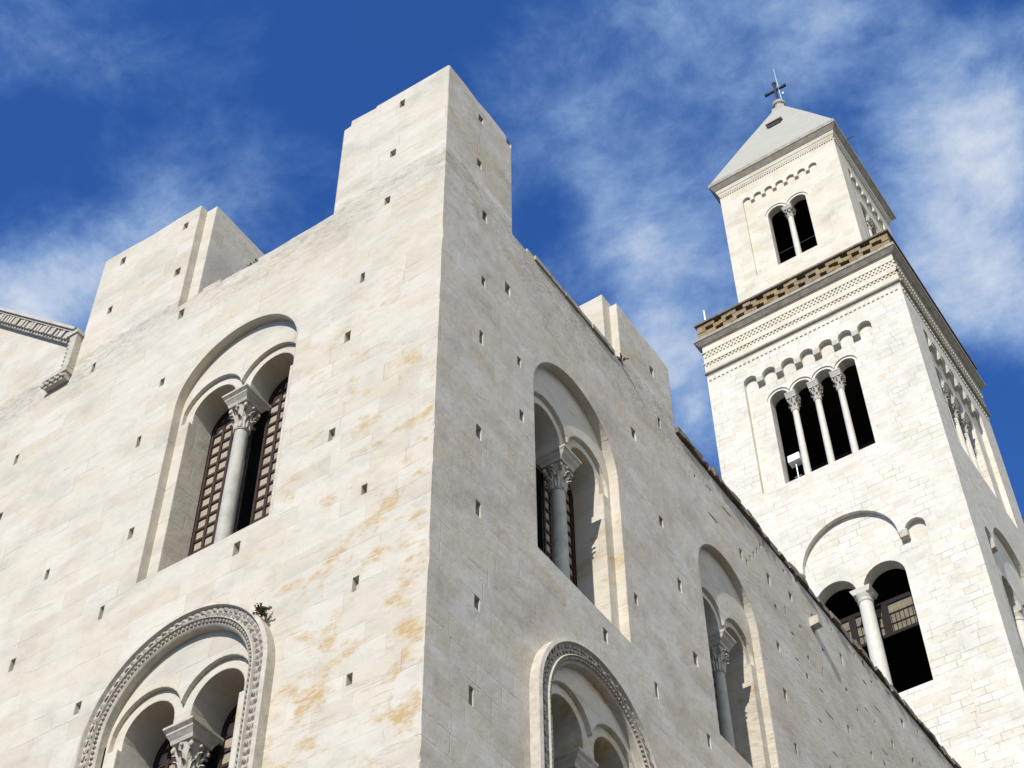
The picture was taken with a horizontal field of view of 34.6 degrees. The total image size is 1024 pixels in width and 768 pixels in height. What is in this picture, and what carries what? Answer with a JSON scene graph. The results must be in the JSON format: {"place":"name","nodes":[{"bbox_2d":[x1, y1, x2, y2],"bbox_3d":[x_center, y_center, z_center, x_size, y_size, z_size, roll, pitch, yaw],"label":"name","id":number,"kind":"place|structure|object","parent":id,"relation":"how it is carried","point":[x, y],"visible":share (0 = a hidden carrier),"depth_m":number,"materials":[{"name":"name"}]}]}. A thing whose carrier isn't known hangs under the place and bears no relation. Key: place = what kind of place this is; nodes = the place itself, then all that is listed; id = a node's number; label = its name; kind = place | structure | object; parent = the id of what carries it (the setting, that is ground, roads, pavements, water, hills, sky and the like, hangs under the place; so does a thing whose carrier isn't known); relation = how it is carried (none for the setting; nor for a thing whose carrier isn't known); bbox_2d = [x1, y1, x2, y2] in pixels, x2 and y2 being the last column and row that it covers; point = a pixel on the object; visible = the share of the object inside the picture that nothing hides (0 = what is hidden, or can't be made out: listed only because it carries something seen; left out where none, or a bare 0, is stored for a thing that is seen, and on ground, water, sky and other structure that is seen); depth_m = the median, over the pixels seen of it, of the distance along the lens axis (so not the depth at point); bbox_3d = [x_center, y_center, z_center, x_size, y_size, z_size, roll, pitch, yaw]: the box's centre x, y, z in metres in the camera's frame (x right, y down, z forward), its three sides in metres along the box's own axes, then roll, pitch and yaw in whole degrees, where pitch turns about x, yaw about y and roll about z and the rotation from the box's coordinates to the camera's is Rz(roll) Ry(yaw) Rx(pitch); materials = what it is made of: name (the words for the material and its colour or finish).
{"place":"outdoors","nodes":[
{"label":"outdoors","id":0,"kind":"place"},
{"bbox_2d":[0,65,961,767],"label":"church","id":1,"kind":"structure","parent":0,"point":[404,449],"depth_m":30.56,"materials":[{"name":"limestone"},{"name":"carved limestone"},{"name":"dark wood"}]},
{"bbox_2d":[73,601,274,767],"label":"window","id":2,"kind":"structure","parent":1,"relation":"in","point":[186,700],"depth_m":26.07,"materials":[{"name":"stone"}]},
{"bbox_2d":[141,321,296,580],"bbox_3d":[-5.093,1.116,30.848,3.060,6.150,0.920,-27,-54,21],"label":"window","id":3,"kind":"structure","parent":1,"relation":"in","point":[241,380],"depth_m":31.41,"materials":[{"name":"stone"}]},
{"bbox_2d":[250,602,271,616],"bbox_3d":[-3.914,3.526,25.753,0.310,0.255,0.338,20,-52,-17],"label":"wall weed","id":4,"kind":"object","parent":1,"relation":"attached to","point":[261,610],"depth_m":25.70,"materials":[{"name":"green plant"}]},
{"bbox_2d":[534,367,623,635],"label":"window","id":5,"kind":"structure","parent":1,"relation":"in","point":[568,451],"depth_m":31.92,"materials":[{"name":"stone"}]},
{"bbox_2d":[529,638,656,767],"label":"window","id":6,"kind":"structure","parent":1,"relation":"in","point":[572,725],"depth_m":26.80,"materials":[{"name":"stone"}]},
{"bbox_2d":[616,352,628,364],"bbox_3d":[2.384,-0.528,36.372,0.398,0.330,0.329,18,-52,-16],"label":"wall weed","id":7,"kind":"object","parent":1,"relation":"attached to","point":[620,358],"depth_m":36.34,"materials":[{"name":"grey plant"}]},
{"bbox_2d":[698,548,770,767],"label":"window","id":8,"kind":"structure","parent":1,"relation":"in","point":[736,687],"depth_m":35.09,"materials":[{"name":"stone"}]},
{"bbox_2d":[0,0,1023,521],"label":"sky","id":9,"kind":"structure","parent":0,"point":[120,120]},
{"bbox_2d":[789,439,875,481],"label":"window sill","id":10,"kind":"structure","parent":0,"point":[838,457],"depth_m":78.49,"materials":[{"name":"metal"}]},
{"bbox_2d":[693,69,1023,767],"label":"bell tower","id":11,"kind":"structure","parent":0,"point":[830,336],"depth_m":75.82,"materials":[{"name":"stone"}]},
{"bbox_2d":[744,164,834,274],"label":"window","id":12,"kind":"structure","parent":11,"relation":"in","point":[760,213],"depth_m":90.01,"materials":[{"name":"stone"}]},
{"bbox_2d":[787,452,801,477],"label":"floodlight","id":13,"kind":"object","parent":11,"relation":"on","point":[794,460],"visible":0.86,"depth_m":75.04,"materials":[{"name":"white paint"}]},
{"bbox_2d":[746,324,899,492],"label":"window","id":14,"kind":"structure","parent":11,"relation":"in","point":[863,353],"depth_m":76.67,"materials":[{"name":"stone"}]},
{"bbox_2d":[851,181,882,237],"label":"window","id":15,"kind":"structure","parent":11,"relation":"in","point":[870,222],"depth_m":91.23,"materials":[{"name":"stone"}]},
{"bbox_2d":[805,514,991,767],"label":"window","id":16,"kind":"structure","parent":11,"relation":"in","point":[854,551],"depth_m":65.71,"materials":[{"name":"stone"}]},
{"bbox_2d":[930,351,1005,510],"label":"window","id":17,"kind":"structure","parent":11,"relation":"in","point":[966,428],"depth_m":78.13,"materials":[{"name":"stone"}]},
{"bbox_2d":[993,532,1023,653],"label":"window","id":18,"kind":"structure","parent":11,"relation":"in","point":[1012,584],"depth_m":68.80,"materials":[{"name":"stone"}]}
]}

